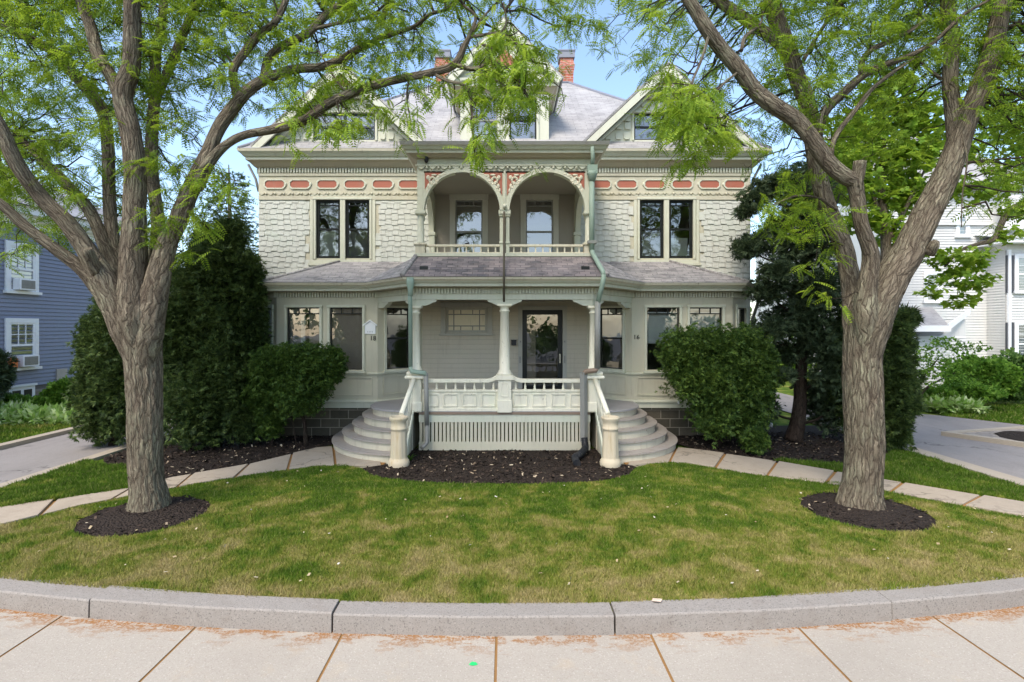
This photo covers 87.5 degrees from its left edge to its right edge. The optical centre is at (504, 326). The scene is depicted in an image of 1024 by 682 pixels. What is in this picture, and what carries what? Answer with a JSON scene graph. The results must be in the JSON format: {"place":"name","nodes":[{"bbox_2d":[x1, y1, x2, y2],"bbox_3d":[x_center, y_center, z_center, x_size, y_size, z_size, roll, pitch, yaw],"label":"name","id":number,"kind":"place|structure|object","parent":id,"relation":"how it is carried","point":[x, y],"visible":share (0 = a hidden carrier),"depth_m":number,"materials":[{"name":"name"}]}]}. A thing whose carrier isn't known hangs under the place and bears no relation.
{"place":"outdoors","nodes":[
{"label":"outdoors","id":0,"kind":"place"},
{"bbox_2d":[0,422,71,442],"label":"grass","id":1,"kind":"structure","parent":0,"point":[9,433],"depth_m":12.68,"materials":[{"name":"green plant"}]},
{"bbox_2d":[0,458,127,506],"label":"grass","id":2,"kind":"structure","parent":0,"point":[85,476],"depth_m":8.32,"materials":[{"name":"green plant"}]},
{"bbox_2d":[0,165,149,396],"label":"blue house","id":3,"kind":"structure","parent":0,"point":[41,320],"depth_m":16.47,"materials":[{"name":"wood"}]},
{"bbox_2d":[3,240,41,294],"bbox_3d":[-14.231,-1.725,15.806,0.122,1.510,1.177,0,0,0],"label":"window","id":4,"kind":"structure","parent":3,"relation":"in","point":[8,244],"depth_m":15.71,"materials":[{"name":"white glass"}]},
{"bbox_2d":[4,318,41,370],"bbox_3d":[-14.231,0.515,15.806,0.122,1.530,1.177,0,0,0],"label":"window","id":5,"kind":"structure","parent":3,"relation":"in","point":[9,322],"depth_m":15.81,"materials":[{"name":"white glass"}]},
{"bbox_2d":[12,278,36,290],"bbox_3d":[-14.149,-1.245,15.773,0.242,0.330,0.550,0,0,0],"label":"window air conditioner","id":6,"kind":"object","parent":3,"relation":"attached to","point":[24,284],"depth_m":15.63,"materials":[{"name":"white plastic"}]},
{"bbox_2d":[16,355,38,366],"bbox_3d":[-14.149,1.005,15.873,0.242,0.330,0.550,0,0,0],"label":"window air conditioner","id":7,"kind":"object","parent":3,"relation":"attached to","point":[28,360],"depth_m":15.75,"materials":[{"name":"white plastic"}]},
{"bbox_2d":[0,419,172,482],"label":"driveway","id":8,"kind":"structure","parent":0,"point":[26,459],"depth_m":10.45,"materials":[{"name":"concrete"}]},
{"bbox_2d":[0,446,384,525],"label":"path","id":9,"kind":"structure","parent":0,"point":[316,456],"depth_m":8.90,"materials":[{"name":"beige concrete"}]},
{"bbox_2d":[0,606,1023,681],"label":"sidewalk","id":10,"kind":"structure","parent":0,"point":[80,649],"depth_m":4.35,"materials":[{"name":"concrete"}]},
{"bbox_2d":[0,461,1023,603],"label":"lawn","id":11,"kind":"structure","parent":0,"point":[502,563],"depth_m":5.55,"materials":[{"name":"plant"}]},
{"bbox_2d":[74,497,209,536],"bbox_3d":[-4.748,2.446,7.091,1.496,0.092,1.516,0,0,0],"label":"mulch bed","id":12,"kind":"object","parent":11,"relation":"on","point":[125,520],"visible":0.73,"depth_m":6.80,"materials":[{"name":"brown wood"}]},
{"bbox_2d":[0,0,608,512],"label":"honey locust tree","id":13,"kind":"object","parent":12,"relation":"on","point":[124,272],"visible":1,"depth_m":7.02,"materials":[{"name":"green plant"}]},
{"bbox_2d":[1,470,1023,584],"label":"fallen petals","id":14,"kind":"object","parent":11,"relation":"on","point":[506,503],"visible":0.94,"depth_m":6.30,"materials":[{"name":"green plant"}]},
{"bbox_2d":[800,493,936,531],"bbox_3d":[4.882,2.446,7.261,1.536,0.092,1.556,0,0,0],"label":"mulch bed","id":15,"kind":"object","parent":11,"relation":"on","point":[886,517],"visible":0.71,"depth_m":6.95,"materials":[{"name":"brown soil"}]},
{"bbox_2d":[558,0,1023,510],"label":"honey locust tree","id":16,"kind":"object","parent":15,"relation":"on","point":[873,289],"visible":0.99,"depth_m":7.09,"materials":[{"name":"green plant"}]},
{"bbox_2d":[0,0,1023,319],"label":"sky","id":17,"kind":"structure","parent":0,"point":[589,72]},
{"bbox_2d":[27,377,1023,610],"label":"ground","id":18,"kind":"structure","parent":0,"point":[786,389],"depth_m":13.43,"materials":[{"name":"soil"}]},
{"bbox_2d":[0,375,75,406],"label":"shrub","id":19,"kind":"object","parent":18,"relation":"on","point":[51,394],"visible":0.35,"depth_m":14.98,"materials":[{"name":"green plant"}]},
{"bbox_2d":[0,394,84,424],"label":"ground cover","id":20,"kind":"object","parent":18,"relation":"on","point":[16,412],"visible":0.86,"depth_m":13.81,"materials":[{"name":"green plant"}]},
{"bbox_2d":[0,349,19,400],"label":"round shrub","id":21,"kind":"object","parent":20,"relation":"on","point":[7,374],"visible":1,"depth_m":14.54,"materials":[{"name":"green plant"}]},
{"bbox_2d":[0,423,87,449],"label":"driveway edge","id":22,"kind":"object","parent":18,"relation":"on","point":[22,441],"depth_m":11.64,"materials":[{"name":"beige concrete"}]},
{"bbox_2d":[0,434,171,486],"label":"driveway edge","id":23,"kind":"object","parent":18,"relation":"on","point":[99,456],"visible":0.33,"depth_m":10.09,"materials":[{"name":"beige concrete"}]},
{"bbox_2d":[104,430,331,477],"bbox_3d":[-5.575,2.490,11.125,4.150,0.001,4.750,0,0,0],"label":"mulch bed","id":24,"kind":"object","parent":18,"relation":"on","point":[176,464],"visible":0.31,"depth_m":10.43,"materials":[{"name":"brown soil"}]},
{"bbox_2d":[60,292,174,447],"bbox_3d":[-7.920,0.457,11.294,2.312,4.162,2.149,0,0,-27],"label":"yew tree","id":25,"kind":"object","parent":24,"relation":"on","point":[97,398],"visible":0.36,"depth_m":10.73,"materials":[{"name":"green plant"}]},
{"bbox_2d":[163,212,273,451],"bbox_3d":[-6.333,-0.014,11.490,2.569,5.114,2.758,0,0,-41],"label":"yew tree","id":26,"kind":"object","parent":24,"relation":"on","point":[217,321],"visible":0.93,"depth_m":11.02,"materials":[{"name":"green plant"}]},
{"bbox_2d":[238,340,349,447],"bbox_3d":[-4.384,1.383,11.191,2.354,2.241,1.675,0,0,0],"label":"clipped shrub","id":27,"kind":"object","parent":24,"relation":"on","point":[294,378],"visible":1,"depth_m":10.89,"materials":[{"name":"green plant"}]},
{"bbox_2d":[77,431,931,535],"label":"mulch chips","id":28,"kind":"object","parent":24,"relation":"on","point":[423,469],"visible":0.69,"depth_m":9.88,"materials":[{"name":"brown wood"}]},
{"bbox_2d":[199,165,258,255],"bbox_3d":[-12.470,-2.389,23.999,4.128,9.777,1.318,0,0,0],"label":"larch tree","id":29,"kind":"object","parent":18,"relation":"on","point":[229,210],"visible":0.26,"depth_m":23.95,"materials":[{"name":"green plant"}]},
{"bbox_2d":[363,449,635,483],"bbox_3d":[-0.094,2.488,9.690,4.883,0.001,2.479,0,0,0],"label":"mulch bed","id":30,"kind":"object","parent":18,"relation":"on","point":[516,477],"visible":0.64,"depth_m":9.39,"materials":[{"name":"brown wood"}]},
{"bbox_2d":[388,415,409,467],"bbox_3d":[-1.900,2.054,9.600,0.387,0.892,0.387,0,0,0],"label":"stair post","id":31,"kind":"object","parent":30,"relation":"on","point":[398,453],"visible":1,"depth_m":9.48,"materials":[{"name":"wood"}]},
{"bbox_2d":[571,437,588,465],"bbox_3d":[1.423,2.344,10.101,0.221,0.328,1.176,0,0,18],"label":"drain elbow","id":32,"kind":"object","parent":30,"relation":"on","point":[579,454],"visible":0.99,"depth_m":9.97,"materials":[{"name":"grey metal"}]},
{"bbox_2d":[600,415,620,467],"bbox_3d":[1.900,2.054,9.600,0.387,0.892,0.387,0,0,0],"label":"stair post","id":33,"kind":"object","parent":30,"relation":"on","point":[610,450],"visible":0.99,"depth_m":9.48,"materials":[{"name":"wood"}]},
{"bbox_2d":[237,16,772,463],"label":"victorian house","id":34,"kind":"structure","parent":18,"relation":"on","point":[501,289],"depth_m":12.51,"materials":[{"name":"paint"}]},
{"bbox_2d":[263,305,273,343],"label":"window","id":35,"kind":"structure","parent":34,"relation":"in","point":[271,307],"depth_m":12.29,"materials":[{"name":"paint"}]},
{"bbox_2d":[283,305,322,348],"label":"window","id":36,"kind":"structure","parent":34,"relation":"in","point":[296,319],"depth_m":12.32,"materials":[{"name":"glass"}]},
{"bbox_2d":[313,197,341,258],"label":"window","id":37,"kind":"structure","parent":34,"relation":"in","point":[328,235],"depth_m":12.83,"materials":[{"name":"glass"}]},
{"bbox_2d":[311,110,376,140],"bbox_3d":[-3.840,-4.815,12.860,1.600,0.710,0.170,0,0,0],"label":"gable window","id":38,"kind":"structure","parent":34,"relation":"in","point":[372,131],"depth_m":12.92,"materials":[{"name":"paint"}]},
{"bbox_2d":[326,305,365,372],"bbox_3d":[-3.615,0.277,12.223,0.919,1.555,0.205,0,0,0],"label":"window","id":39,"kind":"structure","parent":34,"relation":"in","point":[345,328],"depth_m":12.32,"materials":[{"name":"glass"}]},
{"bbox_2d":[342,197,371,258],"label":"window","id":40,"kind":"structure","parent":34,"relation":"in","point":[358,240],"depth_m":12.83,"materials":[{"name":"glass"}]},
{"bbox_2d":[363,320,376,333],"bbox_3d":[-3.065,0.000,12.180,0.330,0.320,0.040,0,0,0],"label":"wall plaque","id":41,"kind":"object","parent":34,"relation":"attached to","point":[370,327],"depth_m":12.18,"materials":[{"name":"white plastic"}]},
{"bbox_2d":[383,305,408,372],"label":"window","id":42,"kind":"structure","parent":34,"relation":"in","point":[392,307],"depth_m":12.44,"materials":[{"name":"paint"}]},
{"bbox_2d":[439,302,492,335],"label":"stained window","id":43,"kind":"structure","parent":34,"relation":"in","point":[457,318],"depth_m":13.03,"materials":[{"name":"glass"}]},
{"bbox_2d":[449,194,487,251],"bbox_3d":[-0.855,-2.335,12.840,0.930,1.670,0.170,0,0,0],"label":"balcony window","id":44,"kind":"structure","parent":34,"relation":"in","point":[464,218],"depth_m":12.83,"materials":[{"name":"paint"}]},
{"bbox_2d":[469,94,499,139],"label":"dormer window","id":45,"kind":"structure","parent":34,"relation":"in","point":[481,125],"depth_m":12.96,"materials":[{"name":"paint"}]},
{"bbox_2d":[507,97,538,139],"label":"dormer window","id":46,"kind":"structure","parent":34,"relation":"in","point":[534,129],"depth_m":13.04,"materials":[{"name":"paint"}]},
{"bbox_2d":[520,194,558,251],"bbox_3d":[0.835,-2.335,12.840,0.930,1.670,0.170,0,0,0],"label":"balcony window","id":47,"kind":"structure","parent":34,"relation":"in","point":[534,218],"depth_m":12.83,"materials":[{"name":"paint"}]},
{"bbox_2d":[522,310,562,388],"bbox_3d":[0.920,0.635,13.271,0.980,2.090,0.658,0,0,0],"label":"front door","id":48,"kind":"structure","parent":34,"relation":"in","point":[528,316],"depth_m":13.02,"materials":[{"name":"black paint"}]},
{"bbox_2d":[599,305,625,372],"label":"window","id":49,"kind":"structure","parent":34,"relation":"in","point":[612,317],"depth_m":12.61,"materials":[{"name":"paint"}]},
{"bbox_2d":[637,197,666,258],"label":"window","id":50,"kind":"structure","parent":34,"relation":"in","point":[649,240],"depth_m":12.83,"materials":[{"name":"paint"}]},
{"bbox_2d":[643,305,682,372],"bbox_3d":[3.614,0.277,12.223,0.919,1.555,0.205,0,0,0],"label":"window","id":51,"kind":"structure","parent":34,"relation":"in","point":[656,322],"depth_m":12.32,"materials":[{"name":"paint"}]},
{"bbox_2d":[632,110,694,140],"bbox_3d":[3.840,-4.815,12.848,1.600,0.710,0.145,0,0,0],"label":"gable window","id":52,"kind":"structure","parent":34,"relation":"in","point":[634,127],"depth_m":12.85,"materials":[{"name":"paint"}]},
{"bbox_2d":[667,197,695,258],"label":"window","id":53,"kind":"structure","parent":34,"relation":"in","point":[676,247],"depth_m":12.83,"materials":[{"name":"paint"}]},
{"bbox_2d":[687,305,725,331],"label":"window","id":54,"kind":"structure","parent":34,"relation":"in","point":[704,319],"depth_m":12.32,"materials":[{"name":"glass"}]},
{"bbox_2d":[735,305,748,327],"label":"window","id":55,"kind":"structure","parent":34,"relation":"in","point":[741,307],"depth_m":12.60,"materials":[{"name":"paint"}]},
{"bbox_2d":[0,616,1023,681],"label":"sidewalk base","id":56,"kind":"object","parent":18,"relation":"on","point":[495,659],"depth_m":4.37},
{"bbox_2d":[0,576,106,617],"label":"kerbstone","id":57,"kind":"object","parent":56,"relation":"on","point":[72,600],"visible":0.79,"depth_m":5.01,"materials":[{"name":"stone"}]},
{"bbox_2d":[90,585,338,632],"bbox_3d":[-2.652,2.616,4.879,2.326,0.268,0.276,0,0,7],"label":"kerbstone","id":58,"kind":"object","parent":56,"relation":"on","point":[198,609],"visible":0.9,"depth_m":4.79,"materials":[{"name":"stone"}]},
{"bbox_2d":[333,601,613,636],"bbox_3d":[-0.273,2.622,4.744,2.439,0.256,0.279,0,0,0],"label":"kerbstone","id":59,"kind":"object","parent":56,"relation":"on","point":[471,619],"visible":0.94,"depth_m":4.63,"materials":[{"name":"stone"}]},
{"bbox_2d":[611,588,891,634],"bbox_3d":[2.240,2.620,4.843,2.584,0.260,0.282,0,0,-6],"label":"kerbstone","id":60,"kind":"object","parent":56,"relation":"on","point":[651,617],"visible":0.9,"depth_m":4.75,"materials":[{"name":"stone"}]},
{"bbox_2d":[876,573,1023,619],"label":"kerbstone","id":61,"kind":"object","parent":56,"relation":"on","point":[932,601],"visible":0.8,"depth_m":5.02,"materials":[{"name":"stone"}]},
{"bbox_2d":[676,425,887,462],"bbox_3d":[6.193,2.490,11.546,4.769,0.001,3.516,0,0,-26],"label":"mulch bed","id":62,"kind":"object","parent":18,"relation":"on","point":[808,428],"visible":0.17,"depth_m":11.22,"materials":[{"name":"brown wood"}]},
{"bbox_2d":[649,319,785,448],"bbox_3d":[4.463,1.163,11.153,2.815,2.691,2.044,0,0,0],"label":"clipped shrub","id":63,"kind":"object","parent":62,"relation":"on","point":[725,382],"visible":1,"depth_m":10.72,"materials":[{"name":"green plant"}]},
{"bbox_2d":[738,423,772,455],"bbox_3d":[4.885,2.192,10.414,0.644,0.642,0.700,0,0,0],"label":"shrub","id":64,"kind":"object","parent":62,"relation":"on","point":[754,439],"visible":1,"depth_m":10.28,"materials":[{"name":"green plant"}]},
{"bbox_2d":[727,152,850,442],"bbox_3d":[6.352,-0.693,11.737,2.842,6.484,2.126,0,0,0],"label":"conifer tree","id":65,"kind":"object","parent":62,"relation":"on","point":[803,324],"visible":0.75,"depth_m":11.46,"materials":[{"name":"green plant"}]},
{"bbox_2d":[820,302,929,451],"bbox_3d":[7.679,0.680,11.186,1.940,3.808,1.810,0,0,30],"label":"yew tree","id":66,"kind":"object","parent":62,"relation":"on","point":[903,391],"visible":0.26,"depth_m":10.59,"materials":[{"name":"green plant"}]},
{"bbox_2d":[774,336,815,377],"bbox_3d":[13.914,1.550,26.914,8.631,2.598,3.280,0,0,0],"label":"hedge","id":67,"kind":"object","parent":18,"relation":"on","point":[808,365],"depth_m":26.14,"materials":[{"name":"green plant"}]},
{"bbox_2d":[824,67,977,261],"bbox_3d":[12.021,-2.740,16.548,5.383,10.480,3.133,0,0,0],"label":"maple tree","id":68,"kind":"object","parent":18,"relation":"on","point":[900,200],"visible":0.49,"depth_m":16.22,"materials":[{"name":"green plant"}]},
{"bbox_2d":[806,417,1023,485],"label":"driveway edge","id":69,"kind":"object","parent":18,"relation":"on","point":[990,473],"visible":0.33,"depth_m":9.27,"materials":[{"name":"beige concrete"}]},
{"bbox_2d":[914,335,992,394],"bbox_3d":[12.665,1.386,15.781,2.879,2.273,1.535,0,0,0],"label":"shrub","id":70,"kind":"object","parent":18,"relation":"on","point":[928,370],"visible":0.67,"depth_m":15.65,"materials":[{"name":"green plant"}]},
{"bbox_2d":[920,391,991,414],"bbox_3d":[13.004,2.206,15.599,1.717,0.712,1.267,0,0,20],"label":"ground cover","id":71,"kind":"object","parent":18,"relation":"on","point":[962,404],"visible":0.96,"depth_m":15.26,"materials":[{"name":"green plant"}]},
{"bbox_2d":[923,380,1008,402],"bbox_3d":[13.734,2.019,16.139,2.557,0.812,1.833,0,0,0],"label":"shrub","id":72,"kind":"object","parent":18,"relation":"on","point":[986,393],"visible":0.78,"depth_m":15.73,"materials":[{"name":"green plant"}]},
{"bbox_2d":[943,405,1018,423],"bbox_3d":[19.150,2.490,14.800,13.700,0.001,4.400,0,0,0],"label":"grass strip","id":73,"kind":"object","parent":18,"relation":"on","point":[984,419],"depth_m":14.68,"materials":[{"name":"plant"}]},
{"bbox_2d":[940,351,1023,396],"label":"round shrub","id":74,"kind":"object","parent":18,"relation":"on","point":[1006,375],"visible":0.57,"depth_m":16.50,"materials":[{"name":"green plant"}]},
{"bbox_2d":[994,347,1023,402],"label":"round shrub","id":75,"kind":"object","parent":18,"relation":"on","point":[1017,358],"visible":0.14,"depth_m":17.25,"materials":[{"name":"green plant"}]},
{"bbox_2d":[624,447,1023,515],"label":"path","id":76,"kind":"structure","parent":0,"point":[746,464],"depth_m":8.99,"materials":[{"name":"beige concrete"}]},
{"bbox_2d":[756,136,1023,388],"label":"white house","id":77,"kind":"structure","parent":0,"point":[994,318],"depth_m":20.87,"materials":[{"name":"wood"}]},
{"bbox_2d":[922,271,942,302],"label":"window","id":78,"kind":"structure","parent":77,"relation":"in","point":[925,300],"depth_m":20.93,"materials":[{"name":"white glass"}]},
{"bbox_2d":[954,213,972,237],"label":"window","id":79,"kind":"structure","parent":77,"relation":"in","point":[957,227],"depth_m":20.93,"materials":[{"name":"white glass"}]},
{"bbox_2d":[1013,254,1023,293],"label":"window","id":80,"kind":"structure","parent":77,"relation":"in","point":[1017,257],"depth_m":20.14,"materials":[{"name":"white glass"}]},
{"bbox_2d":[1014,321,1023,353],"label":"window","id":81,"kind":"structure","parent":77,"relation":"in","point":[1017,324],"depth_m":20.14,"materials":[{"name":"white glass"}]},
{"bbox_2d":[773,392,1023,478],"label":"driveway","id":82,"kind":"structure","parent":0,"point":[1006,459],"depth_m":11.34,"materials":[{"name":"concrete"}]},
{"bbox_2d":[941,426,1023,446],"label":"island kerb","id":83,"kind":"structure","parent":82,"relation":"on","point":[957,434],"depth_m":11.91,"materials":[{"name":"grey concrete"}]},
{"bbox_2d":[964,429,1023,441],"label":"paver island","id":84,"kind":"structure","parent":82,"relation":"on","point":[988,433],"depth_m":12.18,"materials":[{"name":"concrete"}]},
{"bbox_2d":[912,92,1023,309],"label":"maple tree","id":85,"kind":"object","parent":84,"relation":"on","point":[968,261],"visible":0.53,"depth_m":12.48,"materials":[{"name":"green plant"}]},
{"bbox_2d":[995,431,1023,440],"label":"mulch bed","id":86,"kind":"object","parent":84,"relation":"on","point":[1017,435],"visible":1,"depth_m":11.99,"materials":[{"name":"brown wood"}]},
{"bbox_2d":[942,403,1023,424],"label":"grass","id":87,"kind":"structure","parent":0,"point":[1012,413],"depth_m":14.96,"materials":[{"name":"green plant"}]},
{"label":"grass strip","id":88,"kind":"structure","parent":0,"visible":0},
{"bbox_2d":[773,447,1023,500],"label":"grass","id":89,"kind":"structure","parent":88,"relation":"on","point":[906,466],"depth_m":8.80,"materials":[{"name":"green plant"}]}
]}

